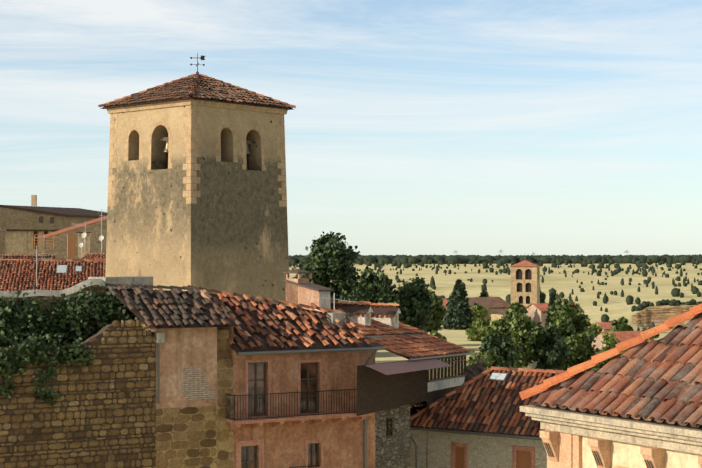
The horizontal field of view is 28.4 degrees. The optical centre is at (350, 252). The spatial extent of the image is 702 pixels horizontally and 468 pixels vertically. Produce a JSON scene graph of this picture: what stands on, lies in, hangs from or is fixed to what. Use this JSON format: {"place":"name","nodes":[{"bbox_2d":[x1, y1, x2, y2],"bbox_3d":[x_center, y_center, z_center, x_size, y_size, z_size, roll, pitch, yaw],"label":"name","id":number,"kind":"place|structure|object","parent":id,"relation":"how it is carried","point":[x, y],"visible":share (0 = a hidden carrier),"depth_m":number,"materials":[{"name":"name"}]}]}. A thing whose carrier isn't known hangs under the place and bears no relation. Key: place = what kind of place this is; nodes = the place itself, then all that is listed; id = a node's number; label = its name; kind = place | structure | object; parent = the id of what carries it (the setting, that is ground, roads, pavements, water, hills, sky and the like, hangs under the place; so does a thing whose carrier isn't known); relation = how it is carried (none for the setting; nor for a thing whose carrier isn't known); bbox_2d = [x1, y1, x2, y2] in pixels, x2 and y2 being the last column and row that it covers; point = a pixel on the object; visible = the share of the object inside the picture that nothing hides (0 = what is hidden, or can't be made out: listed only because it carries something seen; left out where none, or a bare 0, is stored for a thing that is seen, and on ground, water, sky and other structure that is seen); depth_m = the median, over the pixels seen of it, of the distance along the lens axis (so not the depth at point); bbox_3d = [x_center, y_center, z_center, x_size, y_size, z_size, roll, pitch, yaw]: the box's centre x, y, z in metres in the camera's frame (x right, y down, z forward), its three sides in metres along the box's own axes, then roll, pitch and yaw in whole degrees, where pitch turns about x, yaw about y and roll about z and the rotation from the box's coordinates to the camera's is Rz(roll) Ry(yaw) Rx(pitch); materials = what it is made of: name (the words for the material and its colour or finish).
{"place":"outdoors","nodes":[
{"label":"outdoors","id":0,"kind":"place"},
{"bbox_2d":[0,207,106,261],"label":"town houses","id":1,"kind":"structure","parent":0,"point":[14,219],"depth_m":140.00,"materials":[{"name":"beige paint"}]},
{"bbox_2d":[34,216,53,248],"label":"dark town windows","id":2,"kind":"structure","parent":1,"relation":"in","point":[41,219],"depth_m":150.74,"materials":[{"name":"grey"}]},
{"bbox_2d":[0,205,106,290],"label":"roof","id":3,"kind":"structure","parent":1,"relation":"on","point":[70,212],"depth_m":102.29,"materials":[{"name":"brown tile"}]},
{"bbox_2d":[0,216,106,290],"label":"roof tiles","id":4,"kind":"object","parent":3,"relation":"on","point":[71,228],"visible":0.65,"depth_m":100.95,"materials":[{"name":"red tile"}]},
{"bbox_2d":[56,265,81,273],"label":"skylight frames","id":5,"kind":"structure","parent":4,"relation":"on","point":[66,270],"depth_m":100.45,"materials":[{"name":"grey metal"}]},
{"bbox_2d":[57,265,81,272],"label":"skylight glass","id":6,"kind":"object","parent":5,"relation":"in","point":[61,268],"visible":1,"depth_m":100.83,"materials":[{"name":"white glass"}]},
{"bbox_2d":[33,209,106,289],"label":"town antennas","id":7,"kind":"object","parent":4,"relation":"on","point":[36,253],"visible":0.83,"depth_m":70.50,"materials":[{"name":"grey metal"}]},
{"bbox_2d":[34,234,53,248],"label":"uhf antenna","id":8,"kind":"object","parent":7,"relation":"attached to","point":[43,240],"visible":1,"depth_m":70.45,"materials":[{"name":"orange metal"}]},
{"bbox_2d":[79,232,103,246],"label":"satellite dishes","id":9,"kind":"object","parent":7,"relation":"attached to","point":[101,237],"visible":0.98,"depth_m":112.45,"materials":[{"name":"grey metal"}]},
{"bbox_2d":[31,195,90,257],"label":"chimney","id":10,"kind":"object","parent":3,"relation":"on","point":[86,248],"depth_m":116.67,"materials":[{"name":"beige paint"}]},
{"bbox_2d":[0,0,701,255],"label":"sky","id":11,"kind":"structure","parent":0,"point":[415,127],"materials":[{"name":"blue"}]},
{"bbox_2d":[375,404,409,467],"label":"stone wall","id":12,"kind":"structure","parent":0,"point":[392,449],"depth_m":56.52,"materials":[{"name":"grey stone"}]},
{"bbox_2d":[347,306,464,435],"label":"gallery walls","id":13,"kind":"structure","parent":0,"point":[377,391],"depth_m":53.95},
{"bbox_2d":[365,358,451,374],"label":"canopy roof","id":14,"kind":"structure","parent":13,"relation":"attached to","point":[390,368],"depth_m":52.02,"materials":[{"name":"metal"}]},
{"bbox_2d":[367,314,464,379],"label":"gallery glazing","id":15,"kind":"structure","parent":13,"relation":"in","point":[437,372],"depth_m":61.56,"materials":[{"name":"glass"}]},
{"bbox_2d":[427,355,465,381],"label":"gallery mullions","id":16,"kind":"object","parent":13,"relation":"attached to","point":[446,377],"visible":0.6,"depth_m":61.27,"materials":[{"name":"wood"}]},
{"bbox_2d":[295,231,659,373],"bbox_3d":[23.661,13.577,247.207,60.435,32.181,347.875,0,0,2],"label":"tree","id":17,"kind":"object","parent":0,"point":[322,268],"depth_m":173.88,"materials":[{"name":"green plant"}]},
{"bbox_2d":[423,289,647,373],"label":"tree leaves","id":18,"kind":"object","parent":17,"relation":"on","point":[521,328],"visible":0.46,"depth_m":157.12,"materials":[{"name":"green plant"}]},
{"bbox_2d":[289,263,701,375],"bbox_3d":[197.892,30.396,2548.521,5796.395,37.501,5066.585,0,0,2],"label":"field","id":19,"kind":"structure","parent":0,"point":[617,306],"depth_m":1075.26,"materials":[{"name":"beige plant"}]},
{"bbox_2d":[0,320,232,467],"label":"rubble stone walls","id":20,"kind":"structure","parent":19,"relation":"on","point":[223,401],"depth_m":47.22,"materials":[{"name":"beige stone"}]},
{"bbox_2d":[0,281,141,417],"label":"ivy wall leaves","id":21,"kind":"object","parent":20,"relation":"on","point":[88,315],"visible":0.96,"depth_m":48.29,"materials":[{"name":"green plant"}]},
{"bbox_2d":[0,285,154,335],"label":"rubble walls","id":22,"kind":"structure","parent":20,"relation":"on","point":[47,299],"depth_m":49.29,"materials":[{"name":"stone"}]},
{"bbox_2d":[0,323,155,467],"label":"wall stones","id":23,"kind":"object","parent":20,"relation":"attached to","point":[99,335],"visible":0.25,"depth_m":46.90,"materials":[{"name":"brown stone"}]},
{"bbox_2d":[0,276,163,342],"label":"stone wall caps","id":24,"kind":"object","parent":20,"relation":"on","point":[142,280],"visible":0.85,"depth_m":50.01,"materials":[{"name":"grey stone"}]},
{"bbox_2d":[156,404,232,467],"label":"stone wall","id":25,"kind":"structure","parent":19,"relation":"on","point":[216,461],"depth_m":48.74,"materials":[{"name":"beige stone"}]},
{"bbox_2d":[155,290,232,408],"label":"house walls","id":26,"kind":"structure","parent":25,"relation":"on","point":[181,349],"depth_m":48.46,"materials":[{"name":"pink paint"}]},
{"bbox_2d":[181,366,214,400],"bbox_3d":[-5.356,4.588,48.702,1.282,1.216,0.001,0,0,-28],"label":"exposed brick patch","id":27,"kind":"object","parent":26,"relation":"attached to","point":[195,385],"visible":1,"depth_m":48.65,"materials":[{"name":"brick"}]},
{"bbox_2d":[105,105,288,407],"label":"tower walls","id":28,"kind":"structure","parent":19,"relation":"on","point":[228,232],"depth_m":72.30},
{"bbox_2d":[107,105,286,206],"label":"stone quoins","id":29,"kind":"object","parent":28,"relation":"attached to","point":[191,195],"visible":0.98,"depth_m":72.15,"materials":[{"name":"beige stone"}]},
{"bbox_2d":[107,99,287,114],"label":"tower cornice","id":30,"kind":"structure","parent":28,"relation":"attached to","point":[195,102],"depth_m":72.18,"materials":[{"name":"beige stone"}]},
{"bbox_2d":[100,75,293,109],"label":"tower roof tiles","id":31,"kind":"object","parent":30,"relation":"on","point":[173,90],"visible":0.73,"depth_m":73.00,"materials":[{"name":"brown tile"}]},
{"bbox_2d":[98,73,295,107],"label":"roof ridge tiles","id":32,"kind":"object","parent":31,"relation":"on","point":[193,86],"visible":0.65,"depth_m":74.54,"materials":[{"name":"brown tile"}]},
{"bbox_2d":[190,53,204,73],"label":"weather vane","id":33,"kind":"object","parent":32,"relation":"on","point":[201,58],"visible":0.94,"depth_m":74.68,"materials":[{"name":"black metal"}]},
{"bbox_2d":[166,135,248,169],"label":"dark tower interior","id":34,"kind":"object","parent":28,"relation":"in","point":[247,156],"visible":0.06,"depth_m":74.15,"materials":[{"name":"black"}]},
{"bbox_2d":[159,137,255,143],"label":"tower bell yokes","id":35,"kind":"object","parent":28,"relation":"attached to","point":[167,139],"visible":0.46,"depth_m":72.17,"materials":[{"name":"brown wood"}]},
{"bbox_2d":[163,141,250,153],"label":"tower bells","id":36,"kind":"object","parent":35,"relation":"hanging from","point":[167,145],"visible":0.31,"depth_m":71.75,"materials":[{"name":"metal"}]},
{"bbox_2d":[233,341,374,467],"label":"house balcony walls","id":37,"kind":"structure","parent":19,"relation":"on","point":[284,445],"depth_m":50.76,"materials":[{"name":"paint"}]},
{"bbox_2d":[102,288,381,352],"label":"tiled roof","id":38,"kind":"structure","parent":37,"relation":"on","point":[237,348],"depth_m":50.27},
{"bbox_2d":[105,283,241,325],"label":"roof tiles","id":39,"kind":"object","parent":38,"relation":"on","point":[166,299],"visible":1,"depth_m":49.18,"materials":[{"name":"brown tile"}]},
{"bbox_2d":[188,285,372,349],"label":"roof tiles","id":40,"kind":"object","parent":38,"relation":"on","point":[290,316],"visible":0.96,"depth_m":51.66,"materials":[{"name":"tile"}]},
{"bbox_2d":[319,291,329,311],"bbox_3d":[-1.081,2.877,57.530,0.444,2.538,0.342,0,0,2],"label":"big white chimney","id":41,"kind":"object","parent":38,"relation":"on","point":[324,302],"depth_m":57.52,"materials":[{"name":"paint"}]},
{"bbox_2d":[313,293,352,311],"bbox_3d":[-0.670,2.425,54.824,1.834,1.664,0.083,0,0,24],"label":"tv antenna","id":42,"kind":"object","parent":38,"relation":"attached to","point":[328,298],"visible":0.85,"depth_m":54.83,"materials":[{"name":"silver metal"}]},
{"bbox_2d":[327,312,345,324],"bbox_3d":[-0.567,2.880,52.799,0.560,1.177,0.500,0,0,-28],"label":"chimney stone","id":43,"kind":"object","parent":38,"relation":"attached to","point":[340,316],"visible":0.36,"depth_m":52.60,"materials":[{"name":"grey stone"}]},
{"bbox_2d":[158,343,385,467],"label":"house gutters","id":44,"kind":"object","parent":37,"relation":"attached to","point":[376,349],"visible":0.88,"depth_m":50.37,"materials":[{"name":"grey metal"}]},
{"bbox_2d":[236,359,323,467],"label":"house window surrounds","id":45,"kind":"object","parent":37,"relation":"attached to","point":[240,444],"visible":0.94,"depth_m":50.00,"materials":[{"name":"beige stone"}]},
{"bbox_2d":[241,362,318,467],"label":"house window frames","id":46,"kind":"structure","parent":37,"relation":"in","point":[264,397],"depth_m":50.13,"materials":[{"name":"wood"}]},
{"bbox_2d":[241,363,316,467],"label":"window glass","id":47,"kind":"object","parent":46,"relation":"in","point":[260,375],"depth_m":50.09,"materials":[{"name":"black glass"}]},
{"bbox_2d":[226,411,373,429],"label":"balcony slab","id":48,"kind":"structure","parent":37,"relation":"attached to","point":[277,421],"depth_m":49.85,"materials":[{"name":"beige stone"}]},
{"bbox_2d":[225,389,356,467],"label":"house balcony railings","id":49,"kind":"object","parent":48,"relation":"on","point":[234,395],"visible":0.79,"depth_m":49.48,"materials":[{"name":"black metal"}]},
{"bbox_2d":[410,358,488,417],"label":"annex old roof tiles","id":50,"kind":"object","parent":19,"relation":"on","point":[475,373],"visible":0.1,"depth_m":64.98,"materials":[{"name":"red ceramic"}]},
{"bbox_2d":[330,304,484,415],"bbox_3d":[1.772,4.734,61.168,7.302,5.073,14.133,0,0,16],"label":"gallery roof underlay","id":51,"kind":"object","parent":50,"relation":"on","point":[364,309],"visible":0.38,"depth_m":58.73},
{"bbox_2d":[286,273,318,310],"bbox_3d":[-1.786,2.518,58.577,0.650,3.255,2.524,0,0,-36],"label":"pink chimney","id":52,"kind":"object","parent":51,"relation":"on","point":[296,294],"visible":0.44,"depth_m":58.65,"materials":[{"name":"paint"}]},
{"bbox_2d":[283,269,333,291],"bbox_3d":[-1.823,1.149,58.551,0.800,0.919,2.765,0,0,-36],"label":"big chimney cover","id":53,"kind":"object","parent":52,"relation":"on","point":[315,287],"visible":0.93,"depth_m":58.51,"materials":[{"name":"brown"}]},
{"bbox_2d":[330,301,471,357],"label":"gallery roof tiles","id":54,"kind":"object","parent":51,"relation":"on","point":[425,343],"visible":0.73,"depth_m":58.90,"materials":[{"name":"orange tile"}]},
{"bbox_2d":[366,334,472,360],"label":"gallery gutters","id":55,"kind":"object","parent":51,"relation":"attached to","point":[438,356],"visible":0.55,"depth_m":58.12,"materials":[{"name":"grey metal"}]},
{"bbox_2d":[410,430,546,467],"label":"house walls","id":56,"kind":"structure","parent":19,"relation":"on","point":[433,449],"depth_m":56.41,"materials":[{"name":"beige paint"}]},
{"bbox_2d":[410,427,541,467],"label":"gutter and downpipe","id":57,"kind":"object","parent":56,"relation":"attached to","point":[474,433],"visible":0.54,"depth_m":56.15,"materials":[{"name":"grey metal"}]},
{"bbox_2d":[410,367,565,436],"bbox_3d":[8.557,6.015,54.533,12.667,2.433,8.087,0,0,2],"label":"house roof tiles","id":58,"kind":"object","parent":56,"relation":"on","point":[496,393],"visible":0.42,"depth_m":56.94,"materials":[{"name":"brown ceramic"}]},
{"bbox_2d":[488,372,507,381],"bbox_3d":[6.147,5.193,57.950,0.747,0.342,0.399,0,0,34],"label":"skylight frame","id":59,"kind":"object","parent":58,"relation":"in","point":[500,380],"visible":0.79,"depth_m":57.83,"materials":[{"name":"grey metal"}]},
{"bbox_2d":[490,373,505,379],"bbox_3d":[6.133,5.164,57.930,0.647,0.225,0.278,0,0,34],"label":"skylight glass","id":60,"kind":"object","parent":59,"relation":"in","point":[501,376],"visible":1,"depth_m":57.94,"materials":[{"name":"glass"}]},
{"bbox_2d":[410,366,586,419],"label":"roof ridge tiles","id":61,"kind":"object","parent":58,"relation":"on","point":[483,373],"visible":0.56,"depth_m":58.03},
{"bbox_2d":[451,442,534,467],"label":"house surrounds","id":62,"kind":"object","parent":56,"relation":"attached to","point":[454,445],"visible":1,"depth_m":55.40,"materials":[{"name":"brown paint"}]},
{"bbox_2d":[456,447,530,467],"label":"house blinds","id":63,"kind":"object","parent":56,"relation":"in","point":[524,459],"depth_m":55.37,"materials":[{"name":"brown wood"}]},
{"bbox_2d":[289,254,701,268],"bbox_3d":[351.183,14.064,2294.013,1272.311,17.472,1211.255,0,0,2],"label":"forest treeline","id":64,"kind":"object","parent":19,"relation":"on","point":[397,261],"visible":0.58,"depth_m":2043.65,"materials":[{"name":"green plant"}]},
{"bbox_2d":[289,259,701,330],"bbox_3d":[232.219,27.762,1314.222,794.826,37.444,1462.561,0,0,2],"label":"juniper shrubs","id":65,"kind":"object","parent":19,"relation":"on","point":[675,292],"visible":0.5,"depth_m":1135.75,"materials":[{"name":"green plant"}]},
{"bbox_2d":[441,278,556,329],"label":"conifer trees","id":66,"kind":"object","parent":19,"relation":"on","point":[458,315],"visible":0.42,"depth_m":260.10,"materials":[{"name":"green plant"}]},
{"bbox_2d":[484,266,539,320],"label":"church tower","id":67,"kind":"structure","parent":19,"relation":"on","point":[534,293],"depth_m":311.18,"materials":[{"name":"beige stone"}]},
{"bbox_2d":[442,297,526,314],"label":"distant house roofs","id":68,"kind":"structure","parent":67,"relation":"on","point":[488,302],"depth_m":312.08,"materials":[{"name":"tile"}]},
{"bbox_2d":[493,269,531,313],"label":"arched openings","id":69,"kind":"object","parent":67,"relation":"in","point":[528,274],"visible":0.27,"depth_m":311.63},
{"bbox_2d":[511,260,539,265],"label":"tower roof","id":70,"kind":"structure","parent":67,"relation":"on","point":[525,263],"depth_m":312.13,"materials":[{"name":"tile"}]},
{"bbox_2d":[443,304,611,352],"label":"house","id":71,"kind":"structure","parent":19,"relation":"on","point":[536,314],"depth_m":299.01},
{"bbox_2d":[442,299,650,342],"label":"distant houses","id":72,"kind":"structure","parent":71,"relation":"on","point":[622,336],"depth_m":218.76,"materials":[{"name":"tile"}]},
{"bbox_2d":[453,250,629,254],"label":"transmission towers","id":73,"kind":"structure","parent":19,"relation":"on","point":[455,252],"depth_m":2891.70,"materials":[{"name":"grey"}]},
{"bbox_2d":[465,302,626,374],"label":"tree leaves","id":74,"kind":"object","parent":19,"relation":"on","point":[481,329],"visible":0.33,"depth_m":212.42,"materials":[{"name":"green plant"}]},
{"bbox_2d":[582,436,701,467],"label":"house walls","id":75,"kind":"structure","parent":19,"relation":"on","point":[625,454],"depth_m":22.97,"materials":[{"name":"beige paint"}]},
{"bbox_2d":[547,432,627,467],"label":"corner pilaster","id":76,"kind":"object","parent":75,"relation":"attached to","point":[570,450],"visible":0.62,"depth_m":24.08,"materials":[{"name":"paint"}]},
{"bbox_2d":[520,405,701,454],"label":"cornice","id":77,"kind":"structure","parent":75,"relation":"attached to","point":[660,435],"depth_m":22.85,"materials":[{"name":"beige stone"}]},
{"bbox_2d":[528,327,701,428],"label":"house roof underlay","id":78,"kind":"object","parent":75,"relation":"on","point":[619,415],"visible":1,"depth_m":22.91,"materials":[{"name":"brown"}]},
{"bbox_2d":[533,312,701,427],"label":"house roof tiles","id":79,"kind":"object","parent":78,"relation":"on","point":[660,380],"visible":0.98,"depth_m":23.26,"materials":[{"name":"ceramic"}]},
{"bbox_2d":[519,303,701,399],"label":"roof ridge tiles","id":80,"kind":"object","parent":79,"relation":"on","point":[619,348],"visible":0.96,"depth_m":24.26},
{"bbox_2d":[540,430,701,467],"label":"cornice brackets","id":81,"kind":"object","parent":75,"relation":"attached to","point":[655,456],"visible":0.79,"depth_m":23.30,"materials":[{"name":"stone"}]},
{"bbox_2d":[543,442,652,467],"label":"house corbel grooves","id":82,"kind":"object","parent":81,"relation":"attached to","point":[594,456],"visible":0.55,"depth_m":23.36,"materials":[{"name":"brown"}]},
{"bbox_2d":[632,306,693,330],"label":"cliff rock","id":83,"kind":"object","parent":19,"relation":"on","point":[647,317],"visible":0.54,"depth_m":687.18,"materials":[{"name":"beige stone"}]}
]}

